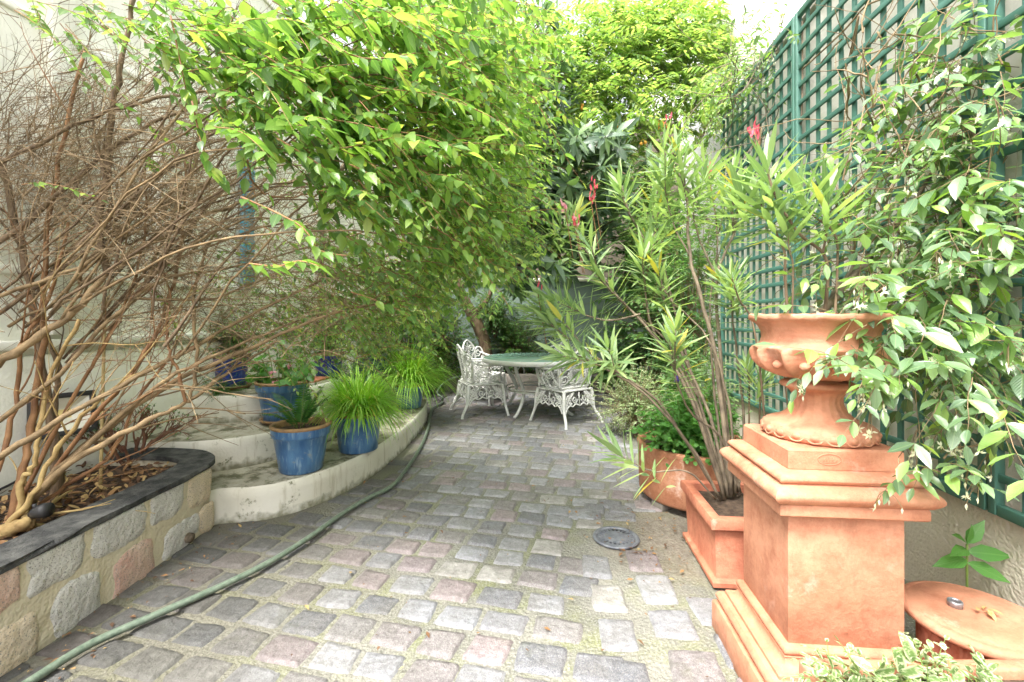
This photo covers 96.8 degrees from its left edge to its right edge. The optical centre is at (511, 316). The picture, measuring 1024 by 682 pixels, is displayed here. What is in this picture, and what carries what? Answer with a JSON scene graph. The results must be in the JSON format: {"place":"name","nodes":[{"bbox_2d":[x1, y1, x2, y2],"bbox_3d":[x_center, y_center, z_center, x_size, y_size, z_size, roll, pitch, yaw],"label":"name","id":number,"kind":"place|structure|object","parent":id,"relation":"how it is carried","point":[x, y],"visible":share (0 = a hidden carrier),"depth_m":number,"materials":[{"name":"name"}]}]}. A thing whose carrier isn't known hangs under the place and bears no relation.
{"place":"outdoors","nodes":[
{"label":"outdoors","id":0,"kind":"place"},
{"bbox_2d":[0,388,915,681],"bbox_3d":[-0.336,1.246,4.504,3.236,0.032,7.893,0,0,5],"label":"paving","id":1,"kind":"structure","parent":0,"point":[151,663],"depth_m":2.10,"materials":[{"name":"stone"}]},
{"bbox_2d":[22,375,460,681],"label":"garden hose","id":2,"kind":"object","parent":1,"relation":"on","point":[72,654],"visible":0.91,"depth_m":1.99,"materials":[{"name":"green rubber"}]},
{"bbox_2d":[127,374,426,525],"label":"garden steps","id":3,"kind":"structure","parent":1,"relation":"on","point":[250,482],"depth_m":3.16,"materials":[{"name":"beige concrete"}]},
{"bbox_2d":[193,369,253,405],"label":"feathery plant","id":4,"kind":"object","parent":3,"relation":"on","point":[220,386],"visible":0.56,"depth_m":3.65,"materials":[{"name":"green plant"}]},
{"bbox_2d":[218,382,251,389],"bbox_3d":[-2.422,0.595,3.912,0.330,0.030,0.330,0,0,0],"label":"saucer","id":5,"kind":"object","parent":3,"relation":"on","point":[244,386],"visible":0.26,"depth_m":3.83,"materials":[{"name":"ceramic"}]},
{"bbox_2d":[213,354,250,386],"bbox_3d":[-2.422,0.462,3.912,0.313,0.270,0.313,0,0,0],"label":"blue pot","id":6,"kind":"object","parent":5,"relation":"on","point":[241,374],"visible":0.35,"depth_m":3.82,"materials":[{"name":"ceramic"}]},
{"bbox_2d":[198,296,282,368],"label":"feathery plant","id":7,"kind":"object","parent":6,"relation":"in","point":[226,338],"visible":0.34,"depth_m":3.84,"materials":[{"name":"green plant"}]},
{"bbox_2d":[259,417,273,424],"bbox_3d":[-1.821,0.811,3.613,0.330,0.030,0.330,0,0,0],"label":"saucer","id":8,"kind":"object","parent":3,"relation":"on","point":[264,422],"visible":0.17,"depth_m":3.47,"materials":[{"name":"brown ceramic"}]},
{"bbox_2d":[254,377,309,421],"bbox_3d":[-1.821,0.658,3.613,0.402,0.310,0.402,0,0,0],"label":"blue pot","id":9,"kind":"object","parent":8,"relation":"on","point":[287,392],"visible":0.62,"depth_m":3.46,"materials":[{"name":"ceramic"}]},
{"bbox_2d":[241,340,321,387],"bbox_3d":[-1.784,0.383,3.612,0.541,0.390,0.632,0,0,-43],"label":"begonia","id":10,"kind":"object","parent":9,"relation":"in","point":[265,375],"visible":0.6,"depth_m":3.58,"materials":[{"name":"green plant"}]},
{"bbox_2d":[269,417,331,474],"bbox_3d":[-1.436,0.878,3.101,0.392,0.315,0.392,0,0,0],"label":"blue pot","id":11,"kind":"object","parent":3,"relation":"on","point":[299,450],"visible":0.93,"depth_m":2.97,"materials":[{"name":"ceramic"}]},
{"bbox_2d":[262,378,330,427],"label":"fern","id":12,"kind":"object","parent":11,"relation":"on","point":[306,412],"visible":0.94,"depth_m":3.06,"materials":[{"name":"green plant"}]},
{"bbox_2d":[312,352,343,376],"bbox_3d":[-1.895,0.490,4.700,0.313,0.240,0.313,0,0,0],"label":"blue pot","id":13,"kind":"object","parent":3,"relation":"on","point":[328,365],"visible":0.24,"depth_m":4.59,"materials":[{"name":"ceramic"}]},
{"bbox_2d":[278,278,381,361],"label":"potted shrub","id":14,"kind":"object","parent":13,"relation":"in","point":[327,346],"visible":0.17,"depth_m":4.61,"materials":[{"name":"green plant"}]},
{"bbox_2d":[334,411,382,454],"bbox_3d":[-1.203,0.886,3.563,0.382,0.300,0.382,0,0,0],"label":"blue pot","id":15,"kind":"object","parent":3,"relation":"on","point":[357,444],"visible":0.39,"depth_m":3.43,"materials":[{"name":"ceramic"}]},
{"bbox_2d":[293,359,423,447],"bbox_3d":[-1.201,0.624,3.554,1.077,0.682,1.078,0,0,0],"label":"grass clump","id":16,"kind":"object","parent":15,"relation":"in","point":[358,399],"visible":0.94,"depth_m":3.41,"materials":[{"name":"green plant"}]},
{"bbox_2d":[329,351,389,392],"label":"trailing plant","id":17,"kind":"object","parent":3,"relation":"on","point":[354,369],"visible":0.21,"depth_m":4.53,"materials":[{"name":"green plant"}]},
{"bbox_2d":[353,355,388,386],"bbox_3d":[-1.660,0.646,5.350,0.416,0.360,0.416,0,0,0],"label":"cobalt pot","id":18,"kind":"object","parent":3,"relation":"on","point":[381,367],"visible":0.22,"depth_m":5.21,"materials":[{"name":"ceramic"}]},
{"bbox_2d":[305,327,418,357],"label":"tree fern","id":19,"kind":"object","parent":18,"relation":"in","point":[389,338],"visible":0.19,"depth_m":5.24,"materials":[{"name":"green plant"}]},
{"bbox_2d":[394,382,424,408],"bbox_3d":[-1.177,0.901,5.229,0.353,0.270,0.353,0,0,0],"label":"blue pot","id":20,"kind":"object","parent":3,"relation":"on","point":[419,393],"visible":0.44,"depth_m":5.11,"materials":[{"name":"ceramic"}]},
{"bbox_2d":[360,337,465,411],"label":"grass clump","id":21,"kind":"object","parent":20,"relation":"in","point":[415,374],"visible":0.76,"depth_m":5.05,"materials":[{"name":"green plant"}]},
{"bbox_2d":[385,357,436,392],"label":"weeping shrub","id":22,"kind":"object","parent":3,"relation":"on","point":[427,380],"visible":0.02,"depth_m":5.74,"materials":[{"name":"green plant"}]},
{"bbox_2d":[19,403,707,681],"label":"fallen leaves","id":23,"kind":"object","parent":1,"relation":"on","point":[307,607],"visible":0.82,"depth_m":2.21,"materials":[{"name":"brown plant"}]},
{"bbox_2d":[362,258,460,392],"bbox_3d":[-1.758,0.143,7.093,1.962,2.188,1.845,0,0,0],"label":"evergreen shrub","id":24,"kind":"object","parent":1,"relation":"on","point":[408,345],"visible":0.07,"depth_m":7.04,"materials":[{"name":"green plant"}]},
{"bbox_2d":[449,344,509,418],"bbox_3d":[-0.433,0.796,5.921,0.638,0.908,0.638,0,0,-21],"label":"garden chair","id":25,"kind":"object","parent":1,"relation":"on","point":[475,381],"visible":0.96,"depth_m":5.74,"materials":[{"name":"white metal"}]},
{"bbox_2d":[453,340,509,405],"bbox_3d":[-0.442,0.796,6.792,0.638,0.908,0.638,0,0,28],"label":"garden chair","id":26,"kind":"object","parent":1,"relation":"on","point":[503,379],"visible":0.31,"depth_m":6.86,"materials":[{"name":"white metal"}]},
{"bbox_2d":[394,369,662,394],"bbox_3d":[0.314,1.115,7.922,4.642,0.330,0.903,0,0,5],"label":"stone bed","id":27,"kind":"object","parent":1,"relation":"on","point":[524,377],"visible":0.09,"depth_m":7.49,"materials":[{"name":"stone"}]},
{"bbox_2d":[406,272,499,391],"bbox_3d":[-1.163,0.184,7.672,1.745,2.243,1.662,0,0,43],"label":"evergreen shrub","id":28,"kind":"object","parent":27,"relation":"in","point":[452,366],"visible":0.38,"depth_m":7.55,"materials":[{"name":"green plant"}]},
{"bbox_2d":[486,300,556,378],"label":"evergreen shrub","id":29,"kind":"object","parent":27,"relation":"on","point":[514,347],"visible":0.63,"depth_m":7.84,"materials":[{"name":"green plant"}]},
{"bbox_2d":[451,0,666,370],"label":"loquat tree","id":30,"kind":"object","parent":27,"relation":"on","point":[578,144],"visible":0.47,"depth_m":5.58,"materials":[{"name":"green plant"}]},
{"bbox_2d":[319,0,589,356],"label":"wisteria","id":31,"kind":"object","parent":30,"relation":"attached to","point":[529,248],"visible":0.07,"depth_m":4.68,"materials":[{"name":"green plant"}]},
{"bbox_2d":[492,0,786,248],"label":"wisteria","id":32,"kind":"object","parent":30,"relation":"attached to","point":[636,55],"visible":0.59,"depth_m":6.62,"materials":[{"name":"green plant"}]},
{"bbox_2d":[482,353,586,417],"bbox_3d":[0.320,0.884,6.000,1.436,0.723,1.436,0,0,0],"label":"garden table","id":33,"kind":"object","parent":1,"relation":"on","point":[514,360],"visible":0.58,"depth_m":5.70,"materials":[{"name":"white metal"}]},
{"bbox_2d":[540,339,583,401],"bbox_3d":[0.791,0.796,7.043,0.638,0.908,0.638,0,0,25],"label":"garden chair","id":34,"kind":"object","parent":1,"relation":"on","point":[555,370],"visible":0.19,"depth_m":7.07,"materials":[{"name":"white metal"}]},
{"bbox_2d":[529,347,603,429],"bbox_3d":[0.646,0.796,5.440,0.638,0.908,0.638,0,0,-38],"label":"garden chair","id":35,"kind":"object","parent":1,"relation":"on","point":[561,388],"visible":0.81,"depth_m":5.30,"materials":[{"name":"white metal"}]},
{"bbox_2d":[593,526,639,549],"bbox_3d":[0.585,1.238,2.557,0.260,0.016,0.260,0,0,0],"label":"drain cover","id":36,"kind":"object","parent":1,"relation":"on","point":[621,539],"visible":1,"depth_m":2.54,"materials":[{"name":"metal"}]},
{"bbox_2d":[590,325,655,391],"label":"geranium","id":37,"kind":"object","parent":1,"relation":"on","point":[606,372],"visible":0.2,"depth_m":6.22,"materials":[{"name":"green plant"}]},
{"bbox_2d":[637,429,741,511],"bbox_3d":[1.270,1.050,3.119,0.794,0.401,0.796,0,0,0],"label":"round tub","id":38,"kind":"object","parent":1,"relation":"on","point":[670,498],"visible":0.27,"depth_m":2.87,"materials":[{"name":"ceramic"}]},
{"bbox_2d":[676,375,680,413],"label":"violet flower","id":39,"kind":"object","parent":38,"relation":"in","point":[677,377],"visible":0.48,"depth_m":2.91,"materials":[{"name":"purple plant"}]},
{"bbox_2d":[624,384,752,467],"bbox_3d":[1.145,0.706,3.022,0.807,0.560,0.771,0,0,0],"label":"tub geranium","id":40,"kind":"object","parent":38,"relation":"in","point":[665,431],"visible":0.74,"depth_m":2.89,"materials":[{"name":"green plant"}]},
{"bbox_2d":[653,351,756,439],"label":"tub shrub","id":41,"kind":"object","parent":38,"relation":"in","point":[710,387],"visible":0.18,"depth_m":3.12,"materials":[{"name":"green plant"}]},
{"bbox_2d":[651,340,744,425],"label":"young shrub","id":42,"kind":"object","parent":1,"relation":"on","point":[679,382],"visible":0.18,"depth_m":4.26,"materials":[{"name":"green plant"}]},
{"bbox_2d":[680,480,743,588],"bbox_3d":[1.190,1.079,2.300,0.520,0.319,0.520,0,0,5],"label":"square planter","id":43,"kind":"object","parent":1,"relation":"on","point":[713,535],"visible":0.34,"depth_m":2.18,"materials":[{"name":"orange ceramic"}]},
{"bbox_2d":[514,112,767,507],"bbox_3d":[0.739,-0.095,2.462,1.482,2.130,1.147,0,0,0],"label":"oleander","id":44,"kind":"object","parent":43,"relation":"in","point":[728,481],"visible":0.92,"depth_m":2.40,"materials":[{"name":"green plant"}]},
{"bbox_2d":[712,258,787,423],"bbox_3d":[1.211,0.426,2.252,0.535,1.449,0.313,0,0,-31],"label":"oleander","id":45,"kind":"object","parent":43,"relation":"in","point":[747,363],"visible":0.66,"depth_m":2.21,"materials":[{"name":"green plant"}]},
{"bbox_2d":[712,424,946,681],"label":"pedestal","id":46,"kind":"object","parent":1,"relation":"on","point":[823,551],"visible":0.85,"depth_m":1.40,"materials":[{"name":"ceramic"}]},
{"bbox_2d":[748,313,894,447],"bbox_3d":[1.050,0.197,1.565,0.422,0.419,0.422,0,0,0],"label":"urn","id":47,"kind":"object","parent":46,"relation":"on","point":[819,410],"visible":0.74,"depth_m":1.46,"materials":[{"name":"ceramic"}]},
{"bbox_2d":[701,119,877,313],"bbox_3d":[0.998,-0.365,1.651,0.549,0.751,0.451,0,0,0],"label":"potted plant","id":48,"kind":"object","parent":47,"relation":"in","point":[786,212],"visible":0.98,"depth_m":1.60,"materials":[{"name":"green plant"}]},
{"bbox_2d":[799,659,1023,681],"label":"trough planter","id":49,"kind":"object","parent":1,"relation":"on","point":[1009,670],"visible":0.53,"depth_m":1.17,"materials":[{"name":"ceramic"}]},
{"bbox_2d":[781,630,1002,681],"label":"vinca","id":50,"kind":"object","parent":49,"relation":"in","point":[906,653],"visible":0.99,"depth_m":1.11,"materials":[{"name":"green plant"}]},
{"bbox_2d":[904,581,1023,658],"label":"round table","id":51,"kind":"object","parent":1,"relation":"on","point":[934,615],"visible":0.76,"depth_m":1.38,"materials":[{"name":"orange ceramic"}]},
{"bbox_2d":[947,597,963,609],"bbox_3d":[1.388,0.896,1.425,0.039,0.018,0.039,0,0,0],"label":"metal collar","id":52,"kind":"object","parent":51,"relation":"on","point":[955,603],"visible":1,"depth_m":1.42,"materials":[{"name":"metal"}]},
{"bbox_2d":[976,606,1002,620],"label":"dead leaf","id":53,"kind":"object","parent":51,"relation":"on","point":[991,613],"visible":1,"depth_m":1.37,"materials":[{"name":"plant"}]},
{"bbox_2d":[932,520,1009,586],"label":"seedling","id":54,"kind":"object","parent":1,"relation":"on","point":[973,535],"visible":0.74,"depth_m":1.69,"materials":[{"name":"green plant"}]},
{"bbox_2d":[289,0,651,127],"label":"sky","id":55,"kind":"structure","parent":0,"point":[559,1],"materials":[{"name":"white"}]},
{"bbox_2d":[643,0,805,386],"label":"neighbouring house","id":56,"kind":"structure","parent":0,"point":[793,8],"depth_m":7.00,"materials":[{"name":"white paint"}]},
{"label":"ground","id":57,"kind":"structure","parent":0,"visible":0},
{"bbox_2d":[0,448,214,676],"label":"raised planter","id":58,"kind":"object","parent":57,"relation":"on","point":[60,576],"visible":0.91,"depth_m":1.98,"materials":[{"name":"stone"}]},
{"bbox_2d":[27,502,54,517],"bbox_3d":[-2.005,0.820,1.934,0.076,0.064,0.062,0,0,0],"label":"spotlight","id":59,"kind":"object","parent":58,"relation":"on","point":[43,510],"visible":1,"depth_m":1.92,"materials":[{"name":"black metal"}]},
{"bbox_2d":[0,459,172,543],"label":"leaf mulch","id":60,"kind":"object","parent":58,"relation":"on","point":[84,497],"visible":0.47,"depth_m":2.37,"materials":[{"name":"brown plant"}]},
{"bbox_2d":[99,298,106,492],"bbox_3d":[-2.139,0.411,2.378,0.038,1.018,0.017,0,0,0],"label":"bamboo cane","id":61,"kind":"object","parent":58,"relation":"in","point":[102,419],"visible":0.57,"depth_m":2.37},
{"bbox_2d":[61,398,197,465],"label":"bare shrub","id":62,"kind":"object","parent":58,"relation":"on","point":[123,448],"visible":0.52,"depth_m":2.84,"materials":[{"name":"brown plant"}]},
{"bbox_2d":[0,0,418,495],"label":"house","id":63,"kind":"structure","parent":57,"relation":"on","point":[8,472],"depth_m":2.87,"materials":[{"name":"white paint"}]},
{"bbox_2d":[0,390,97,489],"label":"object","id":64,"kind":"object","parent":63,"relation":"attached to","point":[84,397],"visible":0.41,"depth_m":2.57,"materials":[{"name":"white"}]},
{"bbox_2d":[0,0,586,539],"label":"arching shrub","id":65,"kind":"object","parent":57,"relation":"on","point":[356,96],"visible":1,"depth_m":1.94,"materials":[{"name":"green plant"}]},
{"bbox_2d":[422,119,681,278],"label":"rubble wall","id":66,"kind":"structure","parent":57,"relation":"on","point":[603,260],"depth_m":9.44,"materials":[{"name":"paint"}]},
{"bbox_2d":[403,277,706,386],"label":"back wall","id":67,"kind":"structure","parent":57,"relation":"on","point":[584,282],"depth_m":8.35,"materials":[{"name":"grey paint"}]},
{"bbox_2d":[465,285,528,345],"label":"evergreen shrub","id":68,"kind":"object","parent":67,"relation":"on","point":[494,324],"visible":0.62,"depth_m":7.89,"materials":[{"name":"green plant"}]},
{"bbox_2d":[600,171,714,323],"bbox_3d":[2.305,-1.203,7.535,1.916,2.675,1.778,0,0,-41],"label":"round leaf vine","id":69,"kind":"object","parent":67,"relation":"attached to","point":[620,251],"visible":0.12,"depth_m":7.43,"materials":[{"name":"green plant"}]},
{"bbox_2d":[583,358,675,442],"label":"boxwood","id":70,"kind":"object","parent":57,"relation":"on","point":[630,417],"visible":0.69,"depth_m":4.69,"materials":[{"name":"green plant"}]},
{"bbox_2d":[583,179,719,409],"bbox_3d":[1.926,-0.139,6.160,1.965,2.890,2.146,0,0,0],"label":"ivy bank","id":71,"kind":"structure","parent":57,"relation":"on","point":[633,337],"depth_m":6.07,"materials":[{"name":"green plant"}]},
{"bbox_2d":[716,0,1023,607],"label":"boundary wall","id":72,"kind":"structure","parent":57,"relation":"on","point":[930,544],"depth_m":2.11,"materials":[{"name":"paint"}]},
{"bbox_2d":[720,16,793,413],"bbox_3d":[2.007,-0.662,3.796,0.036,2.797,1.381,0,0,5],"label":"trellis panel","id":73,"kind":"object","parent":72,"relation":"attached to","point":[789,82],"visible":0.3,"depth_m":3.61,"materials":[{"name":"green wood"}]},
{"bbox_2d":[669,59,749,158],"bbox_3d":[1.992,-2.058,4.383,1.103,1.241,0.580,0,0,-17],"label":"wisteria","id":74,"kind":"object","parent":73,"relation":"attached to","point":[708,75],"visible":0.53,"depth_m":4.34,"materials":[{"name":"green plant"}]},
{"bbox_2d":[673,0,802,223],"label":"star jasmine","id":75,"kind":"object","parent":73,"relation":"attached to","point":[746,72],"visible":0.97,"depth_m":3.56,"materials":[{"name":"green plant"}]},
{"bbox_2d":[794,0,986,509],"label":"trellis panel","id":76,"kind":"object","parent":72,"relation":"attached to","point":[881,10],"visible":0.32,"depth_m":2.43,"materials":[{"name":"green wood"}]},
{"bbox_2d":[723,0,1023,513],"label":"star jasmine","id":77,"kind":"object","parent":76,"relation":"attached to","point":[962,345],"visible":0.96,"depth_m":1.44,"materials":[{"name":"green plant"}]},
{"bbox_2d":[987,0,1023,527],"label":"trellis panel","id":78,"kind":"object","parent":72,"relation":"attached to","point":[996,505],"visible":0.36,"depth_m":1.68,"materials":[{"name":"green wood"}]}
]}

